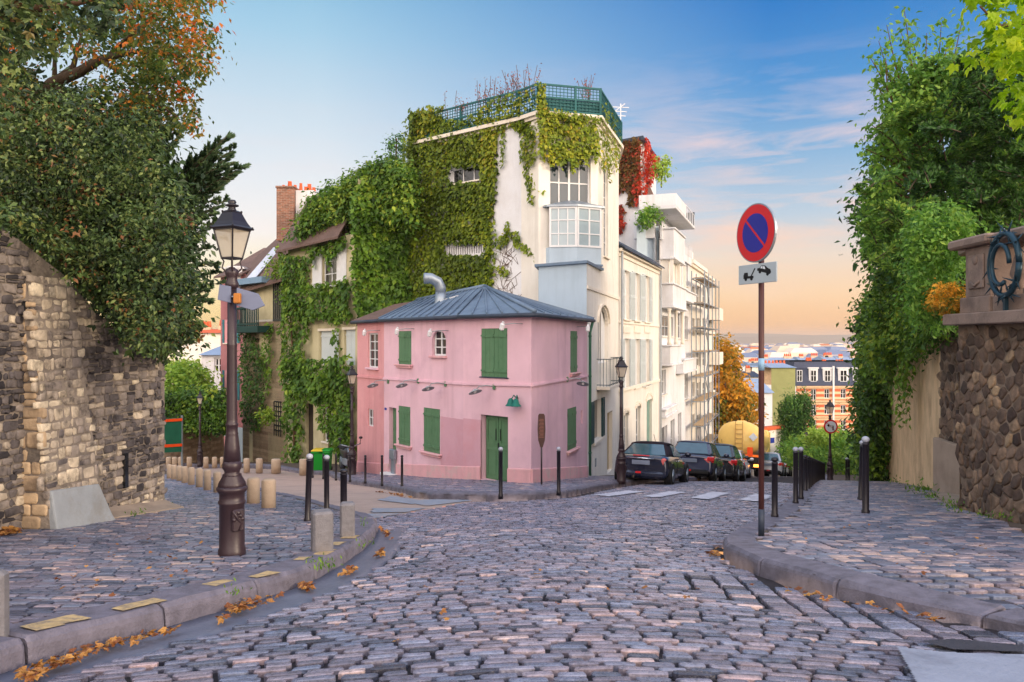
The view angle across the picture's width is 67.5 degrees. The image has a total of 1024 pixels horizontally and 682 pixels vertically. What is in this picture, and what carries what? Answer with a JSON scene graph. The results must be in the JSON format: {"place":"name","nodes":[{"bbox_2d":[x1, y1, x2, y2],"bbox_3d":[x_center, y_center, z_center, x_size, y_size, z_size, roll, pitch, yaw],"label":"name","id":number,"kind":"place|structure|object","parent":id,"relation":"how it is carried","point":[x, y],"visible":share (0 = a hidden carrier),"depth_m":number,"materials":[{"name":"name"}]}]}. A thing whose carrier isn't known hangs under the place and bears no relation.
{"place":"outdoors","nodes":[
{"label":"outdoors","id":0,"kind":"place"},
{"bbox_2d":[0,474,358,624],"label":"pavement setts","id":1,"kind":"structure","parent":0,"point":[33,562],"depth_m":6.95,"materials":[{"name":"stone"}]},
{"bbox_2d":[247,477,259,503],"bbox_3d":[-4.279,2.518,12.682,0.210,0.523,0.210,0,0,0],"label":"stone post","id":2,"kind":"object","parent":1,"relation":"on","point":[253,490],"visible":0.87,"depth_m":12.60,"materials":[{"name":"stone"}]},
{"bbox_2d":[261,478,275,507],"bbox_3d":[-3.735,2.386,11.768,0.215,0.543,0.215,0,0,0],"label":"stone post","id":3,"kind":"object","parent":1,"relation":"on","point":[268,492],"visible":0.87,"depth_m":11.68,"materials":[{"name":"stone"}]},
{"bbox_2d":[304,454,312,521],"bbox_3d":[-2.592,1.883,9.761,0.093,0.902,0.090,2,0,0],"label":"bollard","id":4,"kind":"object","parent":1,"relation":"on","point":[309,457],"visible":0.95,"depth_m":9.73,"materials":[{"name":"metal"}]},
{"bbox_2d":[324,455,329,507],"bbox_3d":[-2.624,2.043,10.853,0.092,0.864,0.090,0,0,0],"label":"bollard","id":5,"kind":"object","parent":1,"relation":"on","point":[326,481],"visible":0.88,"depth_m":10.82,"materials":[{"name":"metal"}]},
{"bbox_2d":[339,469,347,517],"bbox_3d":[-2.215,2.023,10.086,0.111,0.682,0.108,0,0,0],"label":"bollard","id":6,"kind":"object","parent":1,"relation":"on","point":[343,485],"visible":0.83,"depth_m":10.05,"materials":[{"name":"metal"}]},
{"bbox_2d":[164,470,334,582],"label":"pavement","id":7,"kind":"structure","parent":0,"point":[165,472],"depth_m":12.71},
{"bbox_2d":[0,229,183,529],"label":"stone wall","id":8,"kind":"structure","parent":7,"relation":"on","point":[82,422],"depth_m":9.33,"materials":[{"name":"beige stone"}]},
{"bbox_2d":[0,39,251,367],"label":"dark leafy tree","id":9,"kind":"object","parent":8,"relation":"on","point":[90,210],"visible":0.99,"depth_m":9.43,"materials":[{"name":"green plant"}]},
{"bbox_2d":[164,415,182,465],"bbox_3d":[-13.600,4.081,30.598,0.080,2.110,1.347,0,0,16],"label":"works barrier","id":10,"kind":"object","parent":7,"relation":"on","point":[173,433],"visible":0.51,"depth_m":30.78,"materials":[{"name":"metal"}]},
{"bbox_2d":[209,199,253,556],"bbox_3d":[-2.482,0.347,6.796,0.280,3.202,0.266,0,0,23],"label":"street lamp","id":11,"kind":"object","parent":7,"relation":"on","point":[231,488],"visible":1,"depth_m":6.74,"materials":[{"name":"brown metal"}]},
{"bbox_2d":[218,285,264,309],"bbox_3d":[-2.382,-0.383,6.782,0.384,0.223,0.203,0,0,0],"label":"direction sign","id":12,"kind":"object","parent":11,"relation":"attached to","point":[246,299],"visible":0.95,"depth_m":6.74,"materials":[{"name":"metal"}]},
{"bbox_2d":[195,468,469,515],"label":"side street","id":13,"kind":"structure","parent":0,"point":[364,499],"depth_m":18.15,"materials":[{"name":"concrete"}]},
{"bbox_2d":[403,499,470,505],"bbox_3d":[-1.229,3.054,14.576,1.503,0.282,1.610,0,0,-27],"label":"street band","id":14,"kind":"object","parent":13,"relation":"on","point":[426,502],"visible":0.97,"depth_m":14.56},
{"bbox_2d":[195,462,693,492],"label":"pink house pavement","id":15,"kind":"structure","parent":0,"point":[295,465],"depth_m":33.57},
{"bbox_2d":[338,436,362,468],"bbox_3d":[-5.743,4.020,27.222,0.859,1.326,1.810,0,0,-12],"label":"motorbike","id":16,"kind":"object","parent":15,"relation":"on","point":[344,451],"visible":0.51,"depth_m":27.15,"materials":[{"name":"metal"}]},
{"bbox_2d":[346,366,357,474],"bbox_3d":[-5.405,2.707,25.900,0.328,3.748,0.312,0,0,-30],"label":"street lamp","id":17,"kind":"object","parent":15,"relation":"on","point":[352,371],"visible":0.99,"depth_m":25.84,"materials":[{"name":"metal"}]},
{"bbox_2d":[350,273,595,509],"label":"pink house","id":18,"kind":"structure","parent":15,"relation":"on","point":[453,429],"depth_m":23.26,"materials":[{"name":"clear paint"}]},
{"bbox_2d":[365,333,378,369],"bbox_3d":[-4.926,0.367,27.257,0.240,1.302,1.184,0,0,-30],"label":"window","id":19,"kind":"structure","parent":18,"relation":"in","point":[373,336],"depth_m":27.38,"materials":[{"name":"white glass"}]},
{"bbox_2d":[428,331,446,357],"bbox_3d":[-2.210,0.096,23.493,0.270,0.845,0.929,0,0,-37],"label":"arched window","id":20,"kind":"structure","parent":18,"relation":"in","point":[440,339],"depth_m":23.61,"materials":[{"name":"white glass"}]},
{"bbox_2d":[486,415,507,480],"bbox_3d":[-0.362,3.025,21.642,1.058,1.824,0.100,0,0,44],"label":"double door","id":21,"kind":"structure","parent":18,"relation":"in","point":[496,426],"depth_m":21.72,"materials":[{"name":"green paint"}]},
{"bbox_2d":[538,414,544,484],"bbox_3d":[0.749,2.767,19.446,0.200,1.847,0.056,0,0,0],"label":"history panel","id":22,"kind":"object","parent":15,"relation":"on","point":[541,428],"visible":0.96,"depth_m":19.42,"materials":[{"name":"brown metal"}]},
{"bbox_2d":[615,356,627,484],"bbox_3d":[3.080,2.226,21.600,0.314,3.588,0.298,0,0,-10],"label":"street lamp","id":23,"kind":"object","parent":15,"relation":"on","point":[621,467],"visible":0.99,"depth_m":21.54,"materials":[{"name":"metal"}]},
{"bbox_2d":[338,472,629,490],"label":"sidewalk","id":24,"kind":"structure","parent":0,"point":[436,484],"depth_m":20.18,"materials":[{"name":"stone"}]},
{"bbox_2d":[0,490,993,681],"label":"fallen leaves","id":25,"kind":"object","parent":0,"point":[37,671],"visible":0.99,"depth_m":4.73,"materials":[{"name":"orange plant"}]},
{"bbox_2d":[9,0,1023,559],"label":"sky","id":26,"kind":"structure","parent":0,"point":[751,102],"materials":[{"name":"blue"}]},
{"bbox_2d":[88,468,999,681],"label":"road","id":27,"kind":"structure","parent":0,"point":[771,584],"depth_m":4.79,"materials":[{"name":"stone"}]},
{"bbox_2d":[0,515,377,673],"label":"kerb","id":28,"kind":"structure","parent":27,"relation":"on","point":[20,646],"depth_m":4.63,"materials":[{"name":"stone"}]},
{"bbox_2d":[0,569,8,636],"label":"granite block","id":29,"kind":"structure","parent":28,"relation":"on","point":[4,603],"depth_m":3.80,"materials":[{"name":"stone"}]},
{"bbox_2d":[21,535,358,630],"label":"kerb markings","id":30,"kind":"object","parent":28,"relation":"on","point":[50,623],"visible":0.89,"depth_m":4.45,"materials":[{"name":"yellow paint"}]},
{"bbox_2d":[311,508,332,551],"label":"granite block","id":31,"kind":"structure","parent":28,"relation":"on","point":[321,529],"depth_m":6.80,"materials":[{"name":"stone"}]},
{"bbox_2d":[340,501,354,536],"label":"granite block","id":32,"kind":"structure","parent":28,"relation":"on","point":[347,518],"depth_m":7.93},
{"bbox_2d":[196,392,203,466],"bbox_3d":[-14.243,4.024,35.000,0.300,3.423,0.285,0,0,-15],"label":"street lamp","id":33,"kind":"object","parent":27,"relation":"on","point":[200,457],"visible":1,"depth_m":34.94,"materials":[{"name":"metal"}]},
{"bbox_2d":[0,527,406,681],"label":"gutter","id":34,"kind":"object","parent":27,"relation":"on","point":[365,561],"visible":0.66,"depth_m":4.87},
{"bbox_2d":[166,469,376,523],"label":"side kerb","id":35,"kind":"structure","parent":27,"relation":"on","point":[362,515],"depth_m":12.42,"materials":[{"name":"stone"}]},
{"bbox_2d":[48,481,935,681],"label":"road setts","id":36,"kind":"structure","parent":27,"relation":"on","point":[485,540],"depth_m":4.55,"materials":[{"name":"stone"}]},
{"bbox_2d":[498,447,502,498],"bbox_3d":[-0.210,2.442,14.202,0.092,0.962,0.090,0,0,0],"label":"bollard","id":37,"kind":"object","parent":36,"relation":"on","point":[500,494],"visible":1,"depth_m":14.17,"materials":[{"name":"metal"}]},
{"bbox_2d":[556,447,560,495],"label":"bollard","id":38,"kind":"object","parent":36,"relation":"on","point":[558,492],"visible":1,"depth_m":15.25,"materials":[{"name":"metal"}]},
{"bbox_2d":[614,436,690,484],"bbox_3d":[4.484,3.828,24.292,2.069,1.743,3.668,0,0,23],"label":"parked car","id":39,"kind":"object","parent":27,"relation":"on","point":[656,460],"visible":0.77,"depth_m":22.87,"materials":[{"name":"black paint"}]},
{"bbox_2d":[674,437,728,480],"bbox_3d":[7.140,4.617,29.457,2.089,1.950,4.006,0,0,23],"label":"parked car","id":40,"kind":"object","parent":27,"relation":"on","point":[703,460],"visible":0.5,"depth_m":27.88,"materials":[{"name":"grey paint"}]},
{"bbox_2d":[694,439,748,481],"bbox_3d":[9.619,5.585,35.240,2.209,2.133,4.414,0,0,23],"label":"parked car","id":41,"kind":"object","parent":27,"relation":"on","point":[735,467],"visible":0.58,"depth_m":33.55,"materials":[{"name":"black paint"}]},
{"bbox_2d":[663,571,1023,653],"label":"road edge setts","id":42,"kind":"structure","parent":27,"relation":"on","point":[901,624],"depth_m":4.87,"materials":[{"name":"stone"}]},
{"bbox_2d":[898,647,1023,681],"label":"cement patch","id":43,"kind":"object","parent":42,"relation":"on","point":[929,666],"visible":1,"depth_m":3.59,"materials":[{"name":"concrete"}]},
{"bbox_2d":[924,638,1023,650],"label":"tar patch road","id":44,"kind":"structure","parent":42,"relation":"on","point":[951,643],"depth_m":4.03,"materials":[{"name":"asphalt"}]},
{"bbox_2d":[743,354,795,425],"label":"white house","id":45,"kind":"structure","parent":0,"point":[768,391],"depth_m":105.19,"materials":[{"name":"paint"}]},
{"bbox_2d":[713,333,857,344],"bbox_3d":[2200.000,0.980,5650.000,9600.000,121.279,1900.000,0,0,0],"label":"hills","id":46,"kind":"structure","parent":0,"point":[745,338],"depth_m":5092.04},
{"bbox_2d":[756,475,1023,600],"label":"pavement","id":47,"kind":"structure","parent":0,"point":[1011,524],"depth_m":9.83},
{"bbox_2d":[124,475,1013,595],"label":"weeds","id":48,"kind":"object","parent":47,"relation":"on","point":[923,488],"visible":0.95,"depth_m":10.50,"materials":[{"name":"green plant"}]},
{"bbox_2d":[737,203,776,535],"bbox_3d":[2.659,0.333,8.225,0.139,3.610,0.632,0,0,-22],"label":"no parking sign","id":49,"kind":"object","parent":47,"relation":"on","point":[756,232],"visible":0.98,"depth_m":8.23,"materials":[{"name":"metal"}]},
{"bbox_2d":[826,400,834,479],"bbox_3d":[13.688,4.273,33.000,0.306,3.496,0.291,0,0,-20],"label":"street lamp","id":50,"kind":"object","parent":47,"relation":"on","point":[830,470],"visible":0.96,"depth_m":32.93,"materials":[{"name":"metal"}]},
{"bbox_2d":[861,436,869,513],"bbox_3d":[5.088,1.948,11.030,0.116,1.160,0.113,0,0,0],"label":"bollard","id":51,"kind":"object","parent":47,"relation":"on","point":[865,473],"visible":0.96,"depth_m":10.99,"materials":[{"name":"metal"}]},
{"bbox_2d":[754,480,1023,609],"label":"pavement setts","id":52,"kind":"structure","parent":47,"relation":"on","point":[915,521],"depth_m":7.84,"materials":[{"name":"stone"}]},
{"bbox_2d":[889,197,993,341],"bbox_3d":[7.465,-1.289,13.380,1.577,2.633,2.525,0,0,25],"label":"round shrub","id":53,"kind":"object","parent":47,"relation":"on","point":[929,237],"visible":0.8,"depth_m":12.86,"materials":[{"name":"green plant"}]},
{"bbox_2d":[955,323,1023,523],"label":"rubble wall","id":54,"kind":"structure","parent":47,"relation":"on","point":[989,428],"depth_m":10.77,"materials":[{"name":"stone"}]},
{"bbox_2d":[943,226,1023,324],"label":"balustrade","id":55,"kind":"object","parent":54,"relation":"on","point":[978,306],"visible":0.8,"depth_m":10.98,"materials":[{"name":"stone"}]},
{"bbox_2d":[918,278,965,320],"bbox_3d":[6.881,-0.631,12.131,0.840,0.708,1.378,0,0,23],"label":"golden shrub","id":56,"kind":"object","parent":55,"relation":"on","point":[948,296],"visible":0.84,"depth_m":11.91,"materials":[{"name":"orange plant"}]},
{"bbox_2d":[982,221,1023,310],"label":"iron ornament","id":57,"kind":"object","parent":55,"relation":"on","point":[995,245],"visible":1,"depth_m":10.27,"materials":[{"name":"metal"}]},
{"bbox_2d":[928,492,959,505],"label":"threshold pavement","id":58,"kind":"structure","parent":0,"point":[955,497],"depth_m":14.43,"materials":[{"name":"concrete"}]},
{"bbox_3d":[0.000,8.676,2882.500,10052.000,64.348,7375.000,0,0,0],"label":"ground","id":59,"kind":"structure","parent":0,"visible":0},
{"bbox_2d":[0,0,148,138],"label":"overhanging branch","id":60,"kind":"object","parent":59,"relation":"on","point":[18,15],"visible":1,"depth_m":5.53,"materials":[{"name":"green plant"}]},
{"bbox_2d":[111,86,251,332],"bbox_3d":[-5.474,-1.857,12.399,3.531,4.795,1.561,0,0,20],"label":"conifer","id":61,"kind":"object","parent":59,"relation":"on","point":[207,158],"visible":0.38,"depth_m":11.74,"materials":[{"name":"green plant"}]},
{"bbox_2d":[164,431,223,464],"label":"hedge wall","id":62,"kind":"structure","parent":59,"relation":"on","point":[214,447],"depth_m":41.14,"materials":[{"name":"stone"}]},
{"bbox_2d":[164,379,226,442],"bbox_3d":[-16.825,3.642,40.223,4.807,3.360,6.524,0,0,-21],"label":"street hedge","id":63,"kind":"object","parent":62,"relation":"on","point":[213,411],"visible":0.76,"depth_m":38.49,"materials":[{"name":"green plant"}]},
{"bbox_2d":[164,352,226,400],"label":"bright tree","id":64,"kind":"object","parent":59,"relation":"on","point":[193,372],"visible":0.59,"depth_m":44.71,"materials":[{"name":"green plant"}]},
{"bbox_2d":[175,320,220,364],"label":"building","id":65,"kind":"structure","parent":59,"relation":"on","point":[209,338],"depth_m":95.00,"materials":[{"name":"white paint"}]},
{"bbox_2d":[199,346,220,389],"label":"house","id":66,"kind":"structure","parent":59,"relation":"on","point":[214,355],"depth_m":62.00,"materials":[{"name":"white paint"}]},
{"bbox_2d":[214,248,265,461],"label":"pink house","id":67,"kind":"structure","parent":59,"relation":"on","point":[246,263],"depth_m":47.02,"materials":[{"name":"paint"}]},
{"bbox_2d":[237,240,292,462],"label":"timbered house","id":68,"kind":"structure","parent":59,"relation":"on","point":[267,444],"depth_m":40.94,"materials":[{"name":"paint"}]},
{"bbox_2d":[275,179,397,463],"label":"vine house","id":69,"kind":"structure","parent":59,"relation":"on","point":[289,197],"depth_m":36.14,"materials":[{"name":"beige paint"}]},
{"bbox_2d":[325,249,336,287],"bbox_3d":[-8.325,-3.359,35.199,0.280,1.843,1.703,0,0,-38],"label":"window","id":70,"kind":"structure","parent":69,"relation":"in","point":[330,276],"depth_m":35.22,"materials":[{"name":"white glass"}]},
{"bbox_2d":[237,149,433,467],"bbox_3d":[-9.564,-1.321,36.628,16.132,15.014,5.085,0,0,31],"label":"climbing vine","id":71,"kind":"object","parent":69,"relation":"attached to","point":[383,211],"visible":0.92,"depth_m":34.18,"materials":[{"name":"green plant"}]},
{"bbox_2d":[381,128,406,161],"bbox_3d":[-5.253,-8.512,34.611,1.360,2.259,1.640,0,0,0],"label":"roof tree","id":72,"kind":"object","parent":69,"relation":"on","point":[390,146],"visible":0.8,"depth_m":34.41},
{"bbox_2d":[177,463,752,503],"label":"pink house kerb","id":73,"kind":"structure","parent":59,"relation":"on","point":[492,496],"depth_m":16.57,"materials":[{"name":"stone"}]},
{"bbox_2d":[154,342,859,382],"bbox_3d":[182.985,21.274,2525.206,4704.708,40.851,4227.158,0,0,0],"label":"distant city","id":74,"kind":"object","parent":59,"relation":"on","point":[793,349],"visible":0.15,"depth_m":444.83},
{"bbox_2d":[412,82,623,475],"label":"corner tower","id":75,"kind":"structure","parent":59,"relation":"on","point":[566,225],"depth_m":29.56,"materials":[{"name":"paint"}]},
{"bbox_2d":[453,165,480,184],"bbox_3d":[-1.842,-6.845,31.643,1.933,0.702,0.320,0,0,39],"label":"window","id":76,"kind":"structure","parent":75,"relation":"in","point":[467,175],"depth_m":31.79,"materials":[{"name":"white glass"}]},
{"bbox_2d":[444,63,541,116],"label":"roof plants","id":77,"kind":"object","parent":75,"relation":"on","point":[500,91],"visible":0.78,"depth_m":30.44,"materials":[{"name":"brown plant"}]},
{"bbox_2d":[400,81,621,300],"bbox_3d":[-1.129,-5.513,31.733,11.418,9.207,5.714,0,0,7],"label":"ivy","id":78,"kind":"object","parent":75,"relation":"attached to","point":[483,190],"visible":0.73,"depth_m":31.19,"materials":[{"name":"green plant"}]},
{"bbox_2d":[550,157,588,203],"bbox_3d":[2.185,-6.070,29.522,1.644,1.938,0.080,0,0,-15],"label":"studio window","id":79,"kind":"structure","parent":75,"relation":"in","point":[564,186],"depth_m":29.50,"materials":[{"name":"white glass"}]},
{"bbox_2d":[598,309,604,362],"bbox_3d":[3.397,-0.198,30.058,0.080,2.115,2.417,0,0,16],"label":"arched window","id":80,"kind":"structure","parent":75,"relation":"in","point":[601,325],"depth_m":30.65,"materials":[{"name":"white glass"}]},
{"bbox_2d":[619,136,659,262],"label":"red creeper house","id":81,"kind":"structure","parent":59,"relation":"on","point":[642,244],"depth_m":45.37,"materials":[{"name":"paint"}]},
{"bbox_2d":[619,136,659,234],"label":"red creeper","id":82,"kind":"object","parent":81,"relation":"attached to","point":[626,181],"visible":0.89,"depth_m":45.25,"materials":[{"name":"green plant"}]},
{"bbox_2d":[648,154,676,187],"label":"terrace tree","id":83,"kind":"object","parent":81,"relation":"on","point":[662,170],"visible":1,"depth_m":45.38,"materials":[{"name":"green plant"}]},
{"bbox_2d":[619,241,664,449],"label":"white row house","id":84,"kind":"structure","parent":59,"relation":"on","point":[639,274],"depth_m":38.64,"materials":[{"name":"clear paint"}]},
{"bbox_2d":[634,193,696,445],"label":"white apartment house","id":85,"kind":"structure","parent":59,"relation":"on","point":[678,300],"depth_m":46.92,"materials":[{"name":"paint"}]},
{"bbox_2d":[629,202,667,232],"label":"terrace shrub","id":86,"kind":"object","parent":85,"relation":"on","point":[650,214],"visible":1,"depth_m":43.78,"materials":[{"name":"green plant"}]},
{"bbox_2d":[689,250,722,440],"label":"scaffolded house","id":87,"kind":"structure","parent":59,"relation":"on","point":[697,268],"depth_m":62.84,"materials":[{"name":"paint"}]},
{"bbox_2d":[753,425,784,476],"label":"coped garden wall","id":88,"kind":"structure","parent":59,"relation":"on","point":[773,430],"depth_m":57.18,"materials":[{"name":"paint"}]},
{"bbox_2d":[747,360,796,424],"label":"olive house","id":89,"kind":"structure","parent":59,"relation":"on","point":[779,376],"depth_m":132.00,"materials":[{"name":"paint"}]},
{"bbox_2d":[774,357,857,432],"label":"striped house","id":90,"kind":"structure","parent":59,"relation":"on","point":[825,380],"depth_m":140.00,"materials":[{"name":"brick"}]},
{"bbox_2d":[723,474,1023,631],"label":"kerb","id":91,"kind":"structure","parent":59,"relation":"on","point":[742,549],"depth_m":5.53,"materials":[{"name":"stone"}]},
{"bbox_2d":[771,457,778,516],"bbox_3d":[3.582,2.005,10.455,0.102,0.851,0.099,0,0,0],"label":"bollard","id":92,"kind":"object","parent":91,"relation":"on","point":[774,462],"visible":0.94,"depth_m":10.42,"materials":[{"name":"metal"}]},
{"bbox_2d":[792,447,798,502],"bbox_3d":[4.753,2.267,12.845,0.102,0.987,0.099,0,0,0],"label":"bollard","id":93,"kind":"object","parent":91,"relation":"on","point":[795,474],"visible":0.97,"depth_m":12.81,"materials":[{"name":"metal"}]},
{"bbox_2d":[798,447,803,498],"bbox_3d":[5.287,2.430,14.025,0.102,0.988,0.099,0,0,0],"label":"bollard","id":94,"kind":"object","parent":91,"relation":"on","point":[801,452],"visible":0.93,"depth_m":13.99,"materials":[{"name":"metal"}]},
{"bbox_2d":[847,5,989,274],"bbox_3d":[8.781,-4.384,16.769,2.940,5.773,3.007,0,0,0],"label":"leafy tree","id":95,"kind":"object","parent":59,"relation":"on","point":[915,78],"visible":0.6,"depth_m":16.54,"materials":[{"name":"green plant"}]},
{"bbox_2d":[944,0,1023,142],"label":"lime branch","id":96,"kind":"object","parent":59,"relation":"on","point":[1007,34],"visible":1,"depth_m":4.91,"materials":[{"name":"plant"}]},
{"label":"hill garden terrain","id":97,"kind":"structure","parent":0,"visible":0},
{"bbox_2d":[884,325,959,494],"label":"pale garden wall","id":98,"kind":"structure","parent":97,"relation":"on","point":[925,448],"depth_m":18.13,"materials":[{"name":"paint"}]},
{"bbox_2d":[834,288,892,480],"bbox_3d":[12.704,1.830,26.680,2.671,7.575,6.754,0,0,24],"label":"wall hedge","id":99,"kind":"object","parent":98,"relation":"attached to","point":[872,410],"depth_m":24.80,"materials":[{"name":"green plant"}]},
{"bbox_2d":[840,237,965,430],"bbox_3d":[10.136,-0.528,20.446,2.542,5.627,14.316,0,0,21],"label":"hanging ivy","id":100,"kind":"object","parent":98,"relation":"attached to","point":[882,349],"visible":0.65,"depth_m":19.96,"materials":[{"name":"green plant"}]},
{"bbox_2d":[834,35,1023,372],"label":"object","id":101,"kind":"object","parent":97,"relation":"on","point":[989,186],"visible":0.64,"depth_m":15.78,"materials":[{"name":"green plant"}]},
{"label":"lower road","id":102,"kind":"structure","parent":0,"visible":0},
{"bbox_2d":[713,332,768,442],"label":"golden tree","id":103,"kind":"object","parent":102,"relation":"on","point":[738,398],"visible":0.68,"depth_m":74.81,"materials":[{"name":"orange plant"}]},
{"bbox_2d":[718,420,769,476],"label":"tanker lorry","id":104,"kind":"object","parent":102,"relation":"on","point":[741,435],"visible":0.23,"depth_m":43.63,"materials":[{"name":"metal"}]},
{"bbox_2d":[754,452,785,476],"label":"parked car","id":105,"kind":"object","parent":102,"relation":"on","point":[768,456],"visible":0.41,"depth_m":47.18,"materials":[{"name":"silver metal"}]},
{"bbox_2d":[772,387,802,452],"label":"clipped yew","id":106,"kind":"object","parent":102,"relation":"on","point":[784,417],"visible":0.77,"depth_m":57.46,"materials":[{"name":"green plant"}]},
{"bbox_2d":[786,386,807,436],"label":"clipped yew","id":107,"kind":"object","parent":102,"relation":"on","point":[798,420],"visible":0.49,"depth_m":57.63,"materials":[{"name":"green plant"}]},
{"bbox_2d":[793,386,819,433],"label":"clipped yew","id":108,"kind":"object","parent":102,"relation":"on","point":[808,420],"visible":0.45,"depth_m":58.11,"materials":[{"name":"green plant"}]},
{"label":"lower pavement","id":109,"kind":"structure","parent":0,"visible":0},
{"bbox_2d":[691,270,718,442],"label":"scaffolding","id":110,"kind":"object","parent":109,"relation":"on","point":[708,416],"visible":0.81,"depth_m":57.56,"materials":[{"name":"metal"}]},
{"bbox_2d":[774,421,858,474],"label":"bush","id":111,"kind":"object","parent":109,"relation":"on","point":[815,441],"visible":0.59,"depth_m":46.06,"materials":[{"name":"green plant"}]},
{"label":"garden terrain","id":112,"kind":"structure","parent":0,"visible":0},
{"bbox_2d":[0,0,236,148],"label":"autumn tree","id":113,"kind":"object","parent":112,"relation":"on","point":[153,76],"visible":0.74,"depth_m":10.20,"materials":[{"name":"orange plant"}]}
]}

